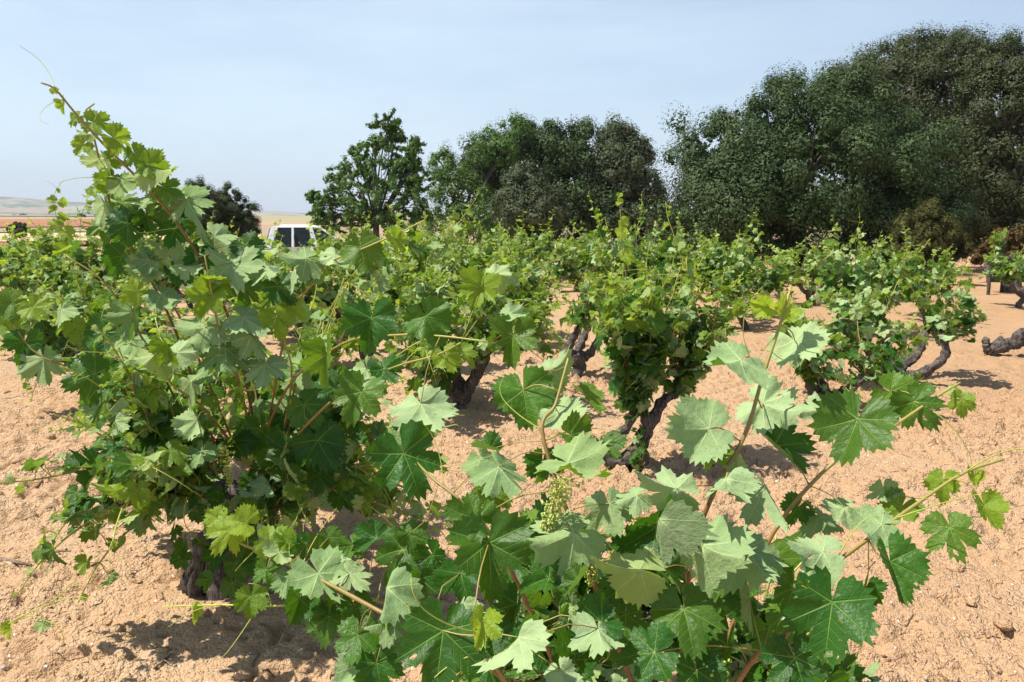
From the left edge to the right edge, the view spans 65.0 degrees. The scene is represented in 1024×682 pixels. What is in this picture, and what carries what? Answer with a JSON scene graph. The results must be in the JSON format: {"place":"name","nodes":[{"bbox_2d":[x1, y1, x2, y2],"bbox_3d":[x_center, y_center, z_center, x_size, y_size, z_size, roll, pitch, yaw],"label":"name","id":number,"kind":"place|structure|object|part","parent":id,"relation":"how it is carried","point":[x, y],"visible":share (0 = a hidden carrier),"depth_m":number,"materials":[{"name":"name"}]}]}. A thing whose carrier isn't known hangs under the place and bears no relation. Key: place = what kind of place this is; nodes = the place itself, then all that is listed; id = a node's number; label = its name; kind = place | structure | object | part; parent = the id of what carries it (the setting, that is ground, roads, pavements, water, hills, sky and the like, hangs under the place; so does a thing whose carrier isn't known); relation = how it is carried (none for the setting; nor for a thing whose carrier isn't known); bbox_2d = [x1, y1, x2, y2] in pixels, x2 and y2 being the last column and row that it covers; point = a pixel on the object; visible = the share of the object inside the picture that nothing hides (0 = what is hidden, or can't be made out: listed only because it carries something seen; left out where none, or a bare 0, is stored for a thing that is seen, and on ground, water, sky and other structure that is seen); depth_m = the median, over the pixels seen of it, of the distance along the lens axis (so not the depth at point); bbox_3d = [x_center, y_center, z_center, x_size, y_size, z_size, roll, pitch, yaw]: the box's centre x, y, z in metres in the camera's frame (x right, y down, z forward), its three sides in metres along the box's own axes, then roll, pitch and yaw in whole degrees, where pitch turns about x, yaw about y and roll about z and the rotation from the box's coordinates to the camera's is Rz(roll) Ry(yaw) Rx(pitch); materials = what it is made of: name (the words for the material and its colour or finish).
{"place":"outdoors","nodes":[
{"label":"outdoors","id":0,"kind":"place"},
{"bbox_2d":[0,215,93,215],"bbox_3d":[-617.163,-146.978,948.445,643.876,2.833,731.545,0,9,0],"label":"grass strip","id":1,"kind":"object","parent":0,"point":[40,215],"depth_m":855.04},
{"bbox_2d":[0,241,110,244],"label":"ploughed field","id":2,"kind":"structure","parent":0,"point":[2,243],"depth_m":155.59,"materials":[{"name":"brown soil"}]},
{"bbox_2d":[0,218,260,226],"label":"ploughed field","id":3,"kind":"structure","parent":0,"point":[41,222],"depth_m":616.66,"materials":[{"name":"brown soil"}]},
{"bbox_2d":[0,231,260,240],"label":"stubble field","id":4,"kind":"structure","parent":0,"point":[55,234],"depth_m":232.88,"materials":[{"name":"beige plant"}]},
{"bbox_2d":[0,227,260,231],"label":"grass strip","id":5,"kind":"object","parent":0,"point":[3,229],"depth_m":340.35,"materials":[{"name":"plant"}]},
{"bbox_2d":[0,196,1008,248],"bbox_3d":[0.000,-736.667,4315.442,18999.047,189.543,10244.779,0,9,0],"label":"hills","id":6,"kind":"structure","parent":0,"point":[17,206],"depth_m":3267.49,"materials":[{"name":"beige soil"}]},
{"bbox_2d":[0,248,1023,681],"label":"ground","id":7,"kind":"structure","parent":0,"point":[996,416],"depth_m":4.10,"materials":[{"name":"soil"}]},
{"bbox_2d":[0,557,31,565],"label":"dry twig","id":8,"kind":"object","parent":7,"relation":"on","point":[2,559],"visible":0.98,"depth_m":3.49,"materials":[{"name":"brown wood"}]},
{"bbox_2d":[5,221,27,240],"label":"field bush","id":9,"kind":"object","parent":7,"relation":"on","point":[20,227],"visible":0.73,"depth_m":59.05,"materials":[{"name":"green plant"}]},
{"bbox_2d":[0,221,36,257],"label":"grape vine","id":10,"kind":"object","parent":7,"relation":"on","point":[25,235],"visible":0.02,"depth_m":21.78,"materials":[{"name":"plant"}]},
{"bbox_2d":[0,210,87,282],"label":"grape vine","id":11,"kind":"object","parent":7,"relation":"on","point":[5,252],"visible":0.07,"depth_m":13.94,"materials":[{"name":"plant"}]},
{"bbox_2d":[35,465,59,488],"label":"dry twig","id":12,"kind":"object","parent":7,"relation":"on","point":[38,484],"visible":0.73,"depth_m":4.60,"materials":[{"name":"brown wood"}]},
{"bbox_2d":[16,219,87,250],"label":"grape vine","id":13,"kind":"object","parent":7,"relation":"on","point":[82,244],"visible":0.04,"depth_m":20.17,"materials":[{"name":"plant"}]},
{"bbox_2d":[23,224,80,259],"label":"grape vine","id":14,"kind":"object","parent":7,"relation":"on","point":[25,242],"depth_m":18.21,"materials":[{"name":"plant"}]},
{"bbox_2d":[40,549,69,552],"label":"dry twig","id":15,"kind":"object","parent":7,"relation":"on","point":[58,551],"visible":0.59,"depth_m":3.62,"materials":[{"name":"brown wood"}]},
{"bbox_2d":[8,230,127,296],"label":"grape vine","id":16,"kind":"object","parent":7,"relation":"on","point":[62,257],"visible":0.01,"depth_m":12.51,"materials":[{"name":"green plant"}]},
{"bbox_2d":[0,231,147,354],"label":"grape vine","id":17,"kind":"object","parent":7,"relation":"on","point":[89,285],"visible":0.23,"depth_m":8.81,"materials":[{"name":"plant"}]},
{"bbox_2d":[0,194,153,309],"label":"grape vine","id":18,"kind":"object","parent":7,"relation":"on","point":[14,268],"visible":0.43,"depth_m":10.30,"materials":[{"name":"green plant"}]},
{"bbox_2d":[1,180,193,401],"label":"grape vine","id":19,"kind":"object","parent":7,"relation":"on","point":[57,343],"visible":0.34,"depth_m":6.20,"materials":[{"name":"green plant"}]},
{"bbox_2d":[110,227,164,251],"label":"grape vine","id":20,"kind":"object","parent":7,"relation":"on","point":[139,242],"visible":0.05,"depth_m":18.75,"materials":[{"name":"plant"}]},
{"bbox_2d":[153,654,171,669],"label":"dry twig","id":21,"kind":"object","parent":7,"relation":"on","point":[159,663],"visible":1,"depth_m":2.82,"materials":[{"name":"brown wood"}]},
{"bbox_2d":[70,298,263,430],"bbox_3d":[-2.132,0.282,4.990,1.221,1.115,0.904,7,11,38],"label":"grape vine","id":22,"kind":"object","parent":7,"relation":"on","point":[166,335],"visible":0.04,"depth_m":4.88,"materials":[{"name":"green plant"}]},
{"bbox_2d":[133,217,200,252],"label":"grape vine","id":23,"kind":"object","parent":7,"relation":"on","point":[156,238],"visible":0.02,"depth_m":17.48,"materials":[{"name":"plant"}]},
{"bbox_2d":[138,233,233,307],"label":"grape vine","id":24,"kind":"object","parent":7,"relation":"on","point":[165,282],"visible":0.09,"depth_m":13.38,"materials":[{"name":"plant"}]},
{"bbox_2d":[148,213,234,265],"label":"grape vine","id":25,"kind":"object","parent":7,"relation":"on","point":[207,230],"visible":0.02,"depth_m":15.70,"materials":[{"name":"green plant"}]},
{"bbox_2d":[155,175,230,234],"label":"juniper bush","id":26,"kind":"object","parent":7,"relation":"on","point":[216,218],"visible":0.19,"depth_m":31.36,"materials":[{"name":"green plant"}]},
{"bbox_2d":[203,181,262,242],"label":"juniper bush","id":27,"kind":"object","parent":7,"relation":"on","point":[244,218],"visible":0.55,"depth_m":32.31,"materials":[{"name":"green plant"}]},
{"bbox_2d":[203,229,291,316],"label":"grape vine","id":28,"kind":"object","parent":7,"relation":"on","point":[230,303],"visible":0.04,"depth_m":11.65,"materials":[{"name":"plant"}]},
{"bbox_2d":[0,45,540,615],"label":"grape vine","id":29,"kind":"object","parent":7,"relation":"on","point":[298,421],"visible":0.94,"depth_m":2.73,"materials":[{"name":"green plant"}]},
{"bbox_2d":[0,570,89,644],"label":"vine shoot","id":30,"kind":"object","parent":29,"relation":"attached to","point":[40,625],"visible":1,"depth_m":2.10,"materials":[{"name":"plant"}]},
{"bbox_2d":[230,225,342,256],"bbox_3d":[-6.782,-2.834,25.661,6.301,1.745,2.157,-2,9,-15],"label":"pickup truck","id":31,"kind":"object","parent":7,"relation":"on","point":[293,236],"visible":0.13,"depth_m":24.84,"materials":[{"name":"white paint"}]},
{"bbox_3d":[-7.082,-3.192,24.734,0.602,0.582,0.155,-2,9,-15],"label":"window","id":32,"kind":"part","parent":31,"relation":"part of","materials":[{"name":"black glass"}]},
{"bbox_3d":[-6.449,-3.217,24.901,0.590,0.582,0.155,-2,9,-15],"label":"window","id":33,"kind":"part","parent":31,"relation":"part of","materials":[{"name":"black glass"}]},
{"bbox_3d":[-5.731,-3.246,25.091,0.944,0.582,0.155,-2,9,-15],"label":"window","id":34,"kind":"part","parent":31,"relation":"part of","materials":[{"name":"black glass"}]},
{"bbox_2d":[261,237,313,271],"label":"grape vine","id":35,"kind":"object","parent":7,"relation":"on","point":[309,247],"visible":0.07,"depth_m":17.07,"materials":[{"name":"plant"}]},
{"bbox_2d":[222,219,367,336],"bbox_3d":[-2.697,-0.782,10.281,2.195,1.564,1.661,-6,11,-36],"label":"grape vine","id":36,"kind":"object","parent":7,"relation":"on","point":[332,277],"visible":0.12,"depth_m":10.35,"materials":[{"name":"plant"}]},
{"bbox_2d":[313,211,370,265],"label":"grape vine","id":37,"kind":"object","parent":7,"relation":"on","point":[332,242],"visible":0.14,"depth_m":20.19,"materials":[{"name":"plant"}]},
{"bbox_2d":[326,244,357,292],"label":"grape vine","id":38,"kind":"object","parent":7,"relation":"on","point":[354,291],"visible":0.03,"depth_m":15.36,"materials":[{"name":"plant"}]},
{"bbox_2d":[224,190,485,365],"bbox_3d":[-1.432,-0.569,8.152,2.930,1.894,2.123,-8,12,-42],"label":"grape vine","id":39,"kind":"object","parent":7,"relation":"on","point":[384,266],"visible":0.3,"depth_m":7.91,"materials":[{"name":"plant"}]},
{"bbox_2d":[304,107,436,238],"bbox_3d":[-5.235,-5.402,29.600,4.994,6.430,2.396,0,9,0],"label":"oak tree","id":40,"kind":"object","parent":7,"relation":"on","point":[408,163],"visible":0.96,"depth_m":29.44,"materials":[{"name":"green plant"}]},
{"bbox_2d":[334,217,422,289],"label":"grape vine","id":41,"kind":"object","parent":7,"relation":"on","point":[353,280],"visible":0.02,"depth_m":13.49,"materials":[{"name":"plant"}]},
{"bbox_2d":[380,215,471,312],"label":"grape vine","id":42,"kind":"object","parent":7,"relation":"on","point":[452,266],"visible":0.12,"depth_m":11.27,"materials":[{"name":"plant"}]},
{"bbox_2d":[384,207,467,265],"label":"grape vine","id":43,"kind":"object","parent":7,"relation":"on","point":[445,232],"visible":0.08,"depth_m":16.88,"materials":[{"name":"plant"}]},
{"bbox_2d":[406,218,465,243],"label":"grape vine","id":44,"kind":"object","parent":7,"relation":"on","point":[443,231],"visible":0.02,"depth_m":21.73,"materials":[{"name":"plant"}]},
{"bbox_2d":[351,226,584,409],"bbox_3d":[-0.519,-0.141,6.440,2.101,1.559,1.750,5,10,31],"label":"grape vine","id":45,"kind":"object","parent":7,"relation":"on","point":[459,390],"visible":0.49,"depth_m":6.36,"materials":[{"name":"green plant"}]},
{"bbox_2d":[423,217,513,270],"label":"grape vine","id":46,"kind":"object","parent":7,"relation":"on","point":[469,255],"visible":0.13,"depth_m":14.89,"materials":[{"name":"plant"}]},
{"bbox_2d":[450,229,488,264],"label":"grape vine","id":47,"kind":"object","parent":7,"relation":"on","point":[463,245],"visible":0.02,"depth_m":20.25,"materials":[{"name":"plant"}]},
{"bbox_2d":[409,109,539,245],"bbox_3d":[-1.506,-6.631,35.736,4.481,7.473,5.536,7,11,40],"label":"oak tree","id":48,"kind":"object","parent":7,"relation":"on","point":[446,176],"visible":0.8,"depth_m":35.39,"materials":[{"name":"green plant"}]},
{"bbox_2d":[442,209,576,326],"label":"grape vine","id":49,"kind":"object","parent":7,"relation":"on","point":[532,283],"visible":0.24,"depth_m":9.74,"materials":[{"name":"plant"}]},
{"bbox_2d":[0,369,1022,680],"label":"pebbles","id":50,"kind":"object","parent":7,"relation":"on","point":[2,667],"visible":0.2,"depth_m":3.04,"materials":[{"name":"stone"}]},
{"bbox_2d":[465,215,557,271],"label":"grape vine","id":51,"kind":"object","parent":7,"relation":"on","point":[539,255],"visible":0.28,"depth_m":18.12,"materials":[{"name":"plant"}]},
{"bbox_2d":[0,332,1023,681],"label":"soil clods","id":52,"kind":"object","parent":7,"relation":"on","point":[1004,624],"visible":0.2,"depth_m":3.03,"materials":[{"name":"beige soil"}]},
{"bbox_2d":[488,157,570,241],"bbox_3d":[0.710,-4.968,32.338,3.458,4.916,3.120,0,9,0],"label":"oak tree","id":53,"kind":"object","parent":7,"relation":"on","point":[534,195],"visible":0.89,"depth_m":31.86,"materials":[{"name":"green plant"}]},
{"bbox_2d":[487,230,590,299],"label":"grape vine","id":54,"kind":"object","parent":7,"relation":"on","point":[561,271],"visible":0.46,"depth_m":14.79,"materials":[{"name":"green plant"}]},
{"bbox_2d":[512,207,565,268],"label":"grape vine","id":55,"kind":"object","parent":7,"relation":"on","point":[549,248],"visible":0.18,"depth_m":21.07,"materials":[{"name":"plant"}]},
{"bbox_2d":[456,112,647,267],"bbox_3d":[1.823,-6.837,37.286,9.563,7.514,5.784,0,9,0],"label":"oak tree","id":56,"kind":"object","parent":7,"relation":"on","point":[556,148],"visible":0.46,"depth_m":36.16,"materials":[{"name":"green plant"}]},
{"bbox_2d":[541,221,605,290],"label":"grape vine","id":57,"kind":"object","parent":7,"relation":"on","point":[578,266],"visible":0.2,"depth_m":16.21,"materials":[{"name":"plant"}]},
{"bbox_2d":[163,286,1023,681],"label":"grape vine","id":58,"kind":"object","parent":7,"relation":"on","point":[637,612],"visible":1,"depth_m":1.41,"materials":[{"name":"green plant"}]},
{"bbox_2d":[559,273,649,377],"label":"grape vine","id":59,"kind":"object","parent":7,"relation":"on","point":[580,357],"visible":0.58,"depth_m":7.66,"materials":[{"name":"green plant"}]},
{"bbox_2d":[588,226,662,295],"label":"grape vine","id":60,"kind":"object","parent":7,"relation":"on","point":[641,242],"visible":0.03,"depth_m":14.20,"materials":[{"name":"plant"}]},
{"bbox_2d":[584,108,676,245],"bbox_3d":[5.312,-6.727,36.500,4.703,7.452,4.208,0,9,0],"label":"oak tree","id":61,"kind":"object","parent":7,"relation":"on","point":[619,142],"visible":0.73,"depth_m":35.69,"materials":[{"name":"green plant"}]},
{"bbox_2d":[565,191,715,305],"bbox_3d":[1.713,-1.166,11.202,1.974,2.095,2.071,-8,12,-44],"label":"grape vine","id":62,"kind":"object","parent":7,"relation":"on","point":[665,253],"visible":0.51,"depth_m":11.11,"materials":[{"name":"plant"}]},
{"bbox_2d":[644,230,662,263],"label":"grape vine","id":63,"kind":"object","parent":7,"relation":"on","point":[657,240],"visible":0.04,"depth_m":17.30,"materials":[{"name":"plant"}]},
{"bbox_2d":[583,192,767,472],"bbox_3d":[0.913,-0.005,4.766,1.390,1.741,0.762,-5,10,-29],"label":"grape vine","id":64,"kind":"object","parent":7,"relation":"on","point":[644,343],"visible":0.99,"depth_m":4.74,"materials":[{"name":"green plant"}]},
{"bbox_2d":[683,219,766,292],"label":"grape vine","id":65,"kind":"object","parent":7,"relation":"on","point":[699,239],"visible":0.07,"depth_m":16.00,"materials":[{"name":"plant"}]},
{"bbox_2d":[686,209,768,305],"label":"grape vine","id":66,"kind":"object","parent":7,"relation":"on","point":[706,265],"visible":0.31,"depth_m":12.43,"materials":[{"name":"plant"}]},
{"bbox_2d":[694,214,808,329],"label":"grape vine","id":67,"kind":"object","parent":7,"relation":"on","point":[775,278],"visible":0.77,"depth_m":10.82,"materials":[{"name":"green plant"}]},
{"bbox_2d":[765,227,861,300],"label":"grape vine","id":68,"kind":"object","parent":7,"relation":"on","point":[818,257],"visible":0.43,"depth_m":13.86,"materials":[{"name":"plant"}]},
{"bbox_2d":[643,43,984,273],"bbox_3d":[8.895,-5.006,23.200,10.167,6.969,6.348,0,9,0],"label":"oak tree","id":69,"kind":"object","parent":7,"relation":"on","point":[881,191],"visible":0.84,"depth_m":22.33,"materials":[{"name":"green plant"}]},
{"bbox_2d":[773,293,930,400],"bbox_3d":[2.665,0.116,6.562,1.242,0.982,1.038,0,9,0],"label":"grape vine","id":70,"kind":"object","parent":7,"relation":"on","point":[810,371],"visible":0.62,"depth_m":6.37,"materials":[{"name":"green plant"}]},
{"bbox_2d":[797,213,951,314],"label":"grape vine","id":71,"kind":"object","parent":7,"relation":"on","point":[858,274],"visible":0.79,"depth_m":10.47,"materials":[{"name":"plant"}]},
{"bbox_2d":[851,237,917,280],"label":"grape vine","id":72,"kind":"object","parent":7,"relation":"on","point":[893,254],"visible":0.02,"depth_m":15.30,"materials":[{"name":"plant"}]},
{"bbox_2d":[797,261,987,378],"bbox_3d":[3.527,-0.149,7.439,1.958,1.187,1.172,0,9,0],"label":"grape vine","id":73,"kind":"object","parent":7,"relation":"on","point":[944,323],"visible":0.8,"depth_m":7.35,"materials":[{"name":"green plant"}]},
{"bbox_2d":[804,20,1023,257],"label":"oak tree","id":74,"kind":"object","parent":7,"relation":"on","point":[919,71],"visible":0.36,"depth_m":27.13,"materials":[{"name":"green plant"}]},
{"bbox_2d":[882,197,975,273],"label":"broom shrub","id":75,"kind":"object","parent":7,"relation":"on","point":[932,222],"visible":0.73,"depth_m":18.12,"materials":[{"name":"green plant"}]},
{"bbox_2d":[886,221,972,317],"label":"grape vine","id":76,"kind":"object","parent":7,"relation":"on","point":[938,272],"visible":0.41,"depth_m":11.81,"materials":[{"name":"plant"}]},
{"bbox_2d":[930,24,1023,263],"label":"oak tree","id":77,"kind":"object","parent":7,"relation":"on","point":[984,71],"visible":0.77,"depth_m":24.64,"materials":[{"name":"green plant"}]},
{"bbox_2d":[970,227,1009,281],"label":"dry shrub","id":78,"kind":"object","parent":7,"relation":"on","point":[985,248],"visible":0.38,"depth_m":19.11,"materials":[{"name":"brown plant"}]},
{"bbox_2d":[984,228,1008,294],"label":"grape vine","id":79,"kind":"object","parent":7,"relation":"on","point":[999,240],"visible":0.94,"depth_m":16.34,"materials":[{"name":"green plant"}]},
{"bbox_2d":[975,245,1023,307],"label":"grape vine","id":80,"kind":"object","parent":7,"relation":"on","point":[1010,271],"visible":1,"depth_m":13.63,"materials":[{"name":"green plant"}]},
{"bbox_2d":[981,328,1023,356],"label":"grape vine","id":81,"kind":"object","parent":7,"relation":"on","point":[998,345],"visible":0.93,"depth_m":8.81,"materials":[{"name":"grey plant"}]},
{"bbox_2d":[982,252,1022,292],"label":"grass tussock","id":82,"kind":"object","parent":7,"relation":"on","point":[1004,289],"depth_m":16.90,"materials":[{"name":"plant"}]},
{"bbox_2d":[1006,223,1023,286],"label":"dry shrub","id":83,"kind":"object","parent":7,"relation":"on","point":[1017,234],"visible":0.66,"depth_m":17.96,"materials":[{"name":"plant"}]},
{"bbox_2d":[1013,253,1023,281],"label":"grape vine","id":84,"kind":"object","parent":7,"relation":"on","point":[1019,265],"visible":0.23,"depth_m":15.49,"materials":[{"name":"plant"}]},
{"bbox_2d":[0,363,1023,681],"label":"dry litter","id":85,"kind":"object","parent":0,"point":[540,497],"visible":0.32,"depth_m":3.31,"materials":[{"name":"beige plant"}]},
{"bbox_2d":[0,0,1023,213],"label":"sky","id":86,"kind":"structure","parent":0,"point":[260,97],"materials":[{"name":"blue"}]}
]}

